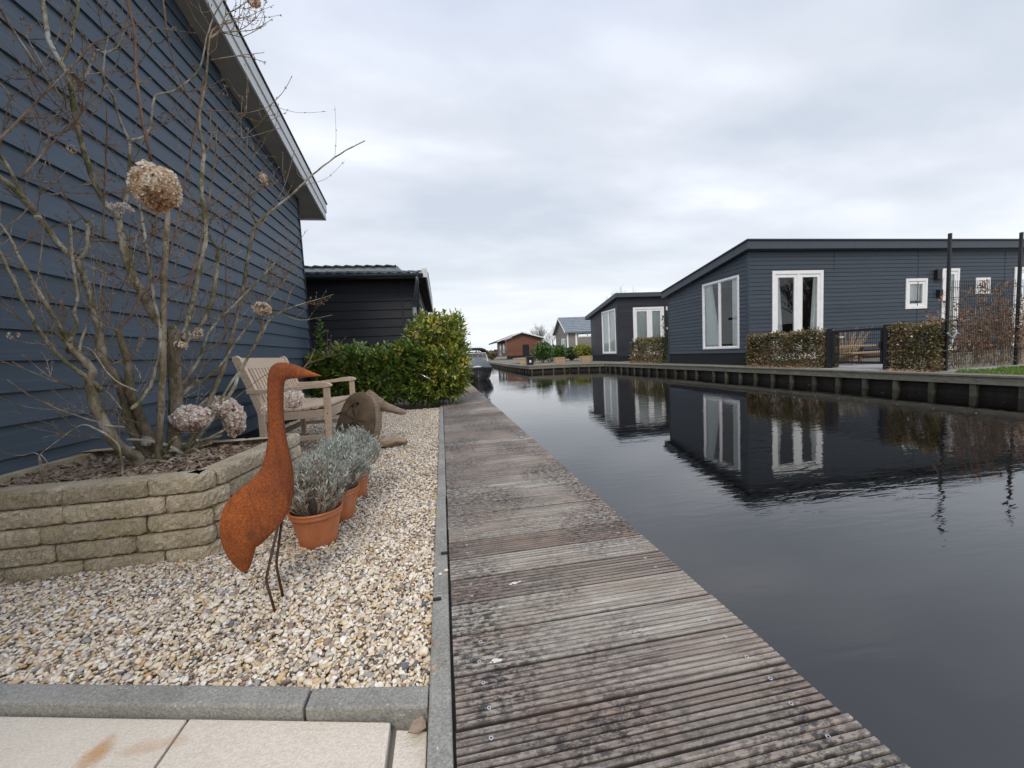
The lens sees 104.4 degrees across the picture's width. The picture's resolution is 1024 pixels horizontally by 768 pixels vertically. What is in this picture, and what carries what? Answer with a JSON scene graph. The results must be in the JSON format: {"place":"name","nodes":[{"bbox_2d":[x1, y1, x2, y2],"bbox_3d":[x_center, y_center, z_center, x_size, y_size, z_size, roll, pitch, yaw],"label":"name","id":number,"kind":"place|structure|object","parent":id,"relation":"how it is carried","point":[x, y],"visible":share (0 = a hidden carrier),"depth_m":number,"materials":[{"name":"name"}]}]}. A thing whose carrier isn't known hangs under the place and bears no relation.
{"place":"outdoors","nodes":[
{"label":"outdoors","id":0,"kind":"place"},
{"bbox_2d":[0,717,426,767],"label":"patio paving","id":1,"kind":"structure","parent":0,"point":[41,742],"depth_m":0.90,"materials":[{"name":"beige concrete"}]},
{"bbox_2d":[408,716,425,733],"bbox_3d":[-0.218,0.783,0.907,0.043,0.018,0.026,-6,6,-38],"label":"stone","id":2,"kind":"object","parent":1,"relation":"on","point":[418,725],"visible":1,"depth_m":0.91,"materials":[{"name":"beige stone"}]},
{"bbox_2d":[381,395,456,767],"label":"garden ground","id":3,"kind":"structure","parent":0,"point":[392,740],"depth_m":1.05,"materials":[{"name":"grey concrete"}]},
{"bbox_2d":[0,0,326,474],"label":"chalet","id":4,"kind":"object","parent":3,"relation":"on","point":[288,338],"visible":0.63,"depth_m":3.01,"materials":[{"name":"blue wood"}]},
{"bbox_2d":[0,684,428,727],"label":"patio kerb","id":5,"kind":"structure","parent":3,"relation":"on","point":[399,707],"depth_m":0.99,"materials":[{"name":"grey concrete"}]},
{"bbox_2d":[0,407,439,692],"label":"gravel","id":6,"kind":"structure","parent":3,"relation":"on","point":[155,605],"depth_m":1.39,"materials":[{"name":"beige gravel"}]},
{"bbox_2d":[0,433,301,583],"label":"raised bed","id":7,"kind":"object","parent":6,"relation":"on","point":[69,529],"visible":0.57,"depth_m":1.71,"materials":[{"name":"stone"}]},
{"bbox_2d":[0,441,264,487],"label":"bark mulch","id":8,"kind":"object","parent":7,"relation":"on","point":[93,466],"visible":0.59,"depth_m":2.08,"materials":[{"name":"brown wood"}]},
{"bbox_2d":[154,212,169,459],"bbox_3d":[-1.921,-0.258,2.182,0.037,1.397,0.199,0,5,29],"label":"plant stake","id":9,"kind":"object","parent":8,"relation":"on","point":[161,383],"visible":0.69,"depth_m":2.17,"materials":[{"name":"grey wood"}]},
{"bbox_2d":[0,0,364,483],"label":"hydrangea shrub","id":10,"kind":"object","parent":7,"relation":"in","point":[227,409],"visible":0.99,"depth_m":2.09,"materials":[{"name":"brown plant"}]},
{"bbox_2d":[219,362,321,612],"bbox_3d":[-0.819,0.356,1.380,0.356,0.856,0.100,-4,4,-10],"label":"crane sculpture","id":11,"kind":"object","parent":6,"relation":"on","point":[255,511],"visible":1,"depth_m":1.34,"materials":[{"name":"metal"}]},
{"bbox_2d":[232,356,355,444],"bbox_3d":[-2.203,0.160,4.241,0.822,0.955,1.144,-4,4,-10],"label":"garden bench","id":12,"kind":"object","parent":6,"relation":"on","point":[255,369],"visible":0.6,"depth_m":3.77,"materials":[{"name":"brown wood"}]},
{"bbox_2d":[287,498,342,550],"bbox_3d":[-0.917,0.667,1.872,0.237,0.178,0.237,-4,4,-10],"label":"plant pot","id":13,"kind":"object","parent":6,"relation":"on","point":[314,531],"visible":0.77,"depth_m":1.79,"materials":[{"name":"ceramic"}]},
{"bbox_2d":[289,449,350,516],"bbox_3d":[-0.919,0.450,1.860,0.329,0.314,0.332,-4,4,-10],"label":"lavender plant","id":14,"kind":"object","parent":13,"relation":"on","point":[326,485],"visible":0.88,"depth_m":1.81,"materials":[{"name":"plant"}]},
{"bbox_2d":[314,480,359,522],"bbox_3d":[-0.949,0.648,2.166,0.237,0.178,0.237,-4,4,-10],"label":"plant pot","id":15,"kind":"object","parent":6,"relation":"on","point":[349,499],"visible":0.25,"depth_m":2.12,"materials":[{"name":"ceramic"}]},
{"bbox_2d":[303,431,374,490],"bbox_3d":[-0.942,0.414,2.145,0.368,0.346,0.365,-2,4,10],"label":"lavender plant","id":16,"kind":"object","parent":15,"relation":"on","point":[357,464],"visible":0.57,"depth_m":2.13,"materials":[{"name":"plant"}]},
{"bbox_2d":[353,467,369,497],"bbox_3d":[-1.007,0.628,2.490,0.237,0.178,0.237,-4,4,-10],"label":"plant pot","id":17,"kind":"object","parent":6,"relation":"on","point":[362,488],"visible":0.1,"depth_m":2.46,"materials":[{"name":"ceramic"}]},
{"bbox_2d":[317,424,381,465],"bbox_3d":[-1.006,0.401,2.475,0.384,0.328,0.393,-4,4,-10],"label":"lavender plant","id":18,"kind":"object","parent":17,"relation":"on","point":[366,440],"visible":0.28,"depth_m":2.49,"materials":[{"name":"plant"}]},
{"bbox_2d":[335,389,407,447],"bbox_3d":[-1.405,0.346,3.994,0.694,0.596,0.585,-4,4,-10],"label":"driftwood stump","id":19,"kind":"object","parent":6,"relation":"on","point":[361,409],"visible":0.76,"depth_m":3.81,"materials":[{"name":"brown wood"}]},
{"bbox_2d":[336,404,438,414],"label":"garden edging","id":20,"kind":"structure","parent":6,"relation":"on","point":[421,407],"depth_m":6.57,"materials":[{"name":"grey concrete"}]},
{"bbox_2d":[312,317,327,365],"bbox_3d":[-3.150,-0.304,6.575,0.255,1.598,0.223,-4,4,-10],"label":"laurel sapling","id":21,"kind":"object","parent":3,"relation":"on","point":[321,342],"visible":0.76,"depth_m":6.55,"materials":[{"name":"green plant"}]},
{"bbox_2d":[304,264,432,395],"bbox_3d":[-4.480,-1.544,11.232,4.405,3.448,6.762,-4,4,-10],"label":"cabin","id":22,"kind":"object","parent":3,"relation":"on","point":[373,305],"visible":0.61,"depth_m":8.47,"materials":[{"name":"wood"}]},
{"bbox_2d":[302,338,450,409],"bbox_3d":[-2.263,-0.198,6.984,2.560,1.301,1.461,-4,4,-10],"label":"laurel hedge","id":23,"kind":"object","parent":3,"relation":"on","point":[382,358],"visible":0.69,"depth_m":6.50,"materials":[{"name":"green plant"}]},
{"bbox_2d":[400,308,474,404],"bbox_3d":[-1.308,-0.469,6.941,1.305,1.770,1.263,-4,4,-10],"label":"laurel bush","id":24,"kind":"object","parent":3,"relation":"on","point":[445,333],"visible":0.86,"depth_m":6.74,"materials":[{"name":"green plant"}]},
{"bbox_2d":[427,403,453,767],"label":"boardwalk kerb","id":25,"kind":"structure","parent":3,"relation":"on","point":[440,749],"depth_m":1.12,"materials":[{"name":"grey concrete"}]},
{"bbox_2d":[429,664,436,672],"bbox_3d":[-0.208,0.756,1.054,0.015,0.015,0.030,-2,4,12],"label":"bark chip","id":26,"kind":"object","parent":25,"relation":"on","point":[432,668],"visible":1,"depth_m":1.05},
{"bbox_2d":[443,380,909,767],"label":"boardwalk","id":27,"kind":"structure","parent":3,"relation":"on","point":[591,629],"depth_m":1.09,"materials":[{"name":"grey wood"}]},
{"bbox_2d":[513,357,535,363],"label":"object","id":28,"kind":"structure","parent":0,"point":[522,360],"depth_m":30.61,"materials":[{"name":"brown wood"}]},
{"bbox_2d":[225,0,1023,351],"label":"sky","id":29,"kind":"structure","parent":0,"point":[541,160],"materials":[{"name":"grey"}]},
{"bbox_2d":[471,366,1023,767],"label":"canal water","id":30,"kind":"structure","parent":0,"point":[856,553],"depth_m":2.59,"materials":[{"name":"black liquid"}]},
{"bbox_2d":[460,348,492,380],"bbox_3d":[-2.018,-0.972,20.815,1.640,1.840,5.468,-4,4,-10],"label":"canal boat","id":31,"kind":"object","parent":30,"relation":"on","point":[483,372],"visible":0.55,"depth_m":18.57,"materials":[{"name":"fabric"}]},
{"bbox_2d":[483,339,1023,392],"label":"bank","id":32,"kind":"structure","parent":0,"point":[504,360],"depth_m":23.12,"materials":[{"name":"green plant"}]},
{"bbox_2d":[482,351,495,359],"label":"shrub","id":33,"kind":"object","parent":32,"relation":"on","point":[491,355],"visible":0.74,"depth_m":59.84,"materials":[{"name":"brown plant"}]},
{"bbox_2d":[489,332,543,359],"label":"brown house","id":34,"kind":"structure","parent":32,"relation":"on","point":[519,345],"depth_m":56.89,"materials":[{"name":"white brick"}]},
{"bbox_2d":[522,344,529,357],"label":"door","id":35,"kind":"structure","parent":34,"relation":"in","point":[525,347],"depth_m":57.05,"materials":[{"name":"black wood"}]},
{"bbox_2d":[530,321,550,344],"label":"bare tree","id":36,"kind":"object","parent":32,"relation":"on","point":[540,332],"visible":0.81,"depth_m":63.30,"materials":[{"name":"grey plant"}]},
{"bbox_2d":[530,340,553,362],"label":"shrub","id":37,"kind":"object","parent":32,"relation":"on","point":[542,352],"visible":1,"depth_m":29.94,"materials":[{"name":"green plant"}]},
{"bbox_2d":[537,325,555,346],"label":"bare tree","id":38,"kind":"object","parent":32,"relation":"on","point":[551,336],"visible":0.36,"depth_m":68.38,"materials":[{"name":"grey plant"}]},
{"bbox_2d":[546,344,568,361],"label":"shrub","id":39,"kind":"object","parent":32,"relation":"on","point":[560,351],"visible":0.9,"depth_m":31.63,"materials":[{"name":"green plant"}]},
{"bbox_2d":[553,357,564,362],"bbox_3d":[3.259,-1.644,27.440,0.646,0.435,0.570,-4,4,-10],"label":"planter box","id":40,"kind":"object","parent":32,"relation":"on","point":[558,359],"visible":0.89,"depth_m":27.21,"materials":[{"name":"brown wood"}]},
{"bbox_2d":[565,346,576,360],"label":"shrub","id":41,"kind":"object","parent":32,"relation":"on","point":[570,356],"visible":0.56,"depth_m":32.85,"materials":[{"name":"green plant"}]},
{"bbox_2d":[552,317,591,356],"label":"gabled chalet","id":42,"kind":"object","parent":32,"relation":"on","point":[567,331],"visible":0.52,"depth_m":47.34,"materials":[{"name":"grey wood"}]},
{"bbox_2d":[572,343,591,357],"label":"shrub","id":43,"kind":"object","parent":32,"relation":"on","point":[584,349],"visible":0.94,"depth_m":30.47,"materials":[{"name":"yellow plant"}]},
{"bbox_2d":[579,356,590,361],"bbox_3d":[5.033,-1.718,27.241,0.649,0.436,0.570,-4,4,-10],"label":"planter box","id":44,"kind":"object","parent":32,"relation":"on","point":[584,358],"visible":0.9,"depth_m":27.02,"materials":[{"name":"brown wood"}]},
{"bbox_2d":[585,292,667,361],"bbox_3d":[9.353,-3.810,27.398,7.000,4.217,5.320,-4,4,-10],"label":"chalet","id":45,"kind":"object","parent":32,"relation":"on","point":[619,321],"visible":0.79,"depth_m":24.78,"materials":[{"name":"black wood"}]},
{"bbox_2d":[601,308,616,353],"bbox_3d":[6.334,-3.377,25.792,0.135,2.800,2.120,-4,4,-10],"label":"window","id":46,"kind":"structure","parent":45,"relation":"in","point":[608,317],"depth_m":25.76,"materials":[{"name":"white paint"}]},
{"bbox_2d":[633,307,664,355],"bbox_3d":[8.547,-3.304,24.837,2.080,2.980,0.135,-4,4,-10],"label":"french door","id":47,"kind":"structure","parent":45,"relation":"in","point":[647,322],"depth_m":24.78,"materials":[{"name":"white paint"}]},
{"bbox_2d":[627,335,667,363],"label":"beech hedge","id":48,"kind":"object","parent":32,"relation":"on","point":[642,349],"visible":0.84,"depth_m":20.36,"materials":[{"name":"brown plant"}]},
{"bbox_2d":[658,314,667,363],"bbox_3d":[7.521,-2.144,18.882,1.197,2.398,0.640,-4,4,-10],"label":"ivy screen","id":49,"kind":"object","parent":32,"relation":"on","point":[665,339],"visible":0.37,"depth_m":18.84,"materials":[{"name":"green plant"}]},
{"bbox_2d":[488,362,1023,399],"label":"quay wall","id":50,"kind":"structure","parent":32,"relation":"on","point":[995,385],"depth_m":9.32,"materials":[{"name":"wood"}]},
{"bbox_2d":[523,364,562,365],"bbox_3d":[1.820,-1.158,24.012,1.900,0.030,2.500,-4,4,-10],"label":"landing stage","id":51,"kind":"object","parent":50,"relation":"on","point":[542,364],"visible":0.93,"depth_m":23.34,"materials":[{"name":"grey wood"}]},
{"bbox_2d":[525,356,533,364],"bbox_3d":[1.100,-1.435,24.527,0.460,0.514,0.460,-4,4,-10],"label":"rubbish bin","id":52,"kind":"object","parent":51,"relation":"on","point":[529,360],"visible":0.98,"depth_m":24.33,"materials":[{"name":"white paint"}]},
{"bbox_2d":[743,326,840,367],"bbox_3d":[8.287,-1.073,12.077,0.859,1.236,3.034,-4,4,-10],"label":"beech hedge","id":53,"kind":"object","parent":32,"relation":"on","point":[754,346],"visible":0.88,"depth_m":11.87,"materials":[{"name":"brown plant"}]},
{"bbox_2d":[760,333,838,365],"bbox_3d":[8.631,-1.011,12.150,0.060,0.980,2.806,-4,4,-10],"label":"fence","id":54,"kind":"object","parent":32,"relation":"on","point":[837,342],"visible":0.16,"depth_m":10.81,"materials":[{"name":"black metal"}]},
{"bbox_2d":[660,239,1023,364],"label":"waterside chalet","id":55,"kind":"object","parent":32,"relation":"on","point":[720,307],"visible":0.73,"depth_m":14.67,"materials":[{"name":"blue wood"}]},
{"bbox_2d":[702,275,739,348],"bbox_3d":[7.932,-2.631,15.072,0.135,2.590,2.000,-4,4,-10],"label":"window","id":56,"kind":"structure","parent":55,"relation":"in","point":[712,327],"depth_m":15.36,"materials":[{"name":"white paint"}]},
{"bbox_2d":[772,270,823,359],"bbox_3d":[10.100,-2.427,14.073,2.080,3.120,0.143,-4,4,-10],"label":"french door","id":57,"kind":"structure","parent":55,"relation":"in","point":[816,320],"depth_m":14.01,"materials":[{"name":"white paint"}]},
{"bbox_2d":[905,278,927,308],"bbox_3d":[15.137,-3.385,14.906,0.990,1.120,0.137,-4,4,-10],"label":"window","id":58,"kind":"structure","parent":55,"relation":"in","point":[911,284],"depth_m":14.91,"materials":[{"name":"white paint"}]},
{"bbox_2d":[941,268,959,350],"bbox_3d":[16.748,-2.842,15.228,0.800,3.110,0.135,-4,4,-10],"label":"door","id":59,"kind":"structure","parent":55,"relation":"in","point":[955,272],"depth_m":15.15,"materials":[{"name":"white paint"}]},
{"bbox_2d":[975,277,990,293],"bbox_3d":[18.248,-3.810,15.404,0.710,0.620,0.087,-4,4,-10],"label":"window","id":60,"kind":"structure","parent":55,"relation":"in","point":[989,278],"depth_m":15.36,"materials":[{"name":"white paint"}]},
{"bbox_2d":[1011,267,1023,345],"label":"door","id":61,"kind":"structure","parent":55,"relation":"in","point":[1016,268],"depth_m":15.65,"materials":[{"name":"white paint"}]},
{"bbox_2d":[829,326,872,360],"bbox_3d":[10.810,-1.261,12.830,1.470,1.164,0.796,-4,4,-10],"label":"willow shrub","id":62,"kind":"object","parent":32,"relation":"on","point":[843,351],"visible":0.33,"depth_m":12.81,"materials":[{"name":"brown plant"}]},
{"bbox_2d":[879,319,953,371],"bbox_3d":[8.842,-0.839,8.716,0.836,1.198,1.131,-4,4,-10],"label":"beech hedge","id":63,"kind":"object","parent":32,"relation":"on","point":[916,333],"visible":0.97,"depth_m":8.65,"materials":[{"name":"brown plant"}]},
{"bbox_2d":[955,365,1023,374],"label":"lawn grass","id":64,"kind":"structure","parent":32,"relation":"on","point":[1013,370],"depth_m":7.65,"materials":[{"name":"green plant"}]},
{"bbox_2d":[810,362,1023,371],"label":"garden paving","id":65,"kind":"structure","parent":0,"point":[876,367],"depth_m":9.74,"materials":[{"name":"grey concrete"}]},
{"bbox_2d":[819,344,894,364],"bbox_3d":[10.349,-0.868,11.854,1.900,0.570,1.200,-4,4,-10],"label":"picnic bench","id":66,"kind":"object","parent":65,"relation":"on","point":[860,354],"visible":0.38,"depth_m":11.75,"materials":[{"name":"brown wood"}]},
{"bbox_2d":[826,324,891,369],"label":"garden gate","id":67,"kind":"structure","parent":65,"relation":"on","point":[830,346],"depth_m":9.84,"materials":[{"name":"black metal"}]},
{"bbox_2d":[941,233,959,370],"bbox_3d":[9.017,-1.659,8.161,0.423,2.840,0.137,-4,4,-10],"label":"tall pole","id":68,"kind":"object","parent":65,"relation":"on","point":[947,302],"visible":0.98,"depth_m":8.18,"materials":[{"name":"metal"}]},
{"bbox_2d":[919,278,1023,369],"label":"beech shrub","id":69,"kind":"object","parent":65,"relation":"on","point":[1021,344],"visible":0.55,"depth_m":8.79,"materials":[{"name":"brown plant"}]},
{"bbox_2d":[1013,232,1023,364],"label":"tall pole","id":70,"kind":"object","parent":65,"relation":"on","point":[1020,256],"visible":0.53,"depth_m":8.71,"materials":[{"name":"black wood"}]},
{"bbox_2d":[949,279,1023,366],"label":"fence","id":71,"kind":"object","parent":70,"relation":"attached to","point":[986,315],"visible":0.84,"depth_m":8.52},
{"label":"far land","id":72,"kind":"structure","parent":0,"visible":0},
{"bbox_2d":[461,343,555,356],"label":"scrub","id":73,"kind":"object","parent":72,"relation":"on","point":[479,354],"visible":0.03,"depth_m":155.83,"materials":[{"name":"plant"}]}
]}

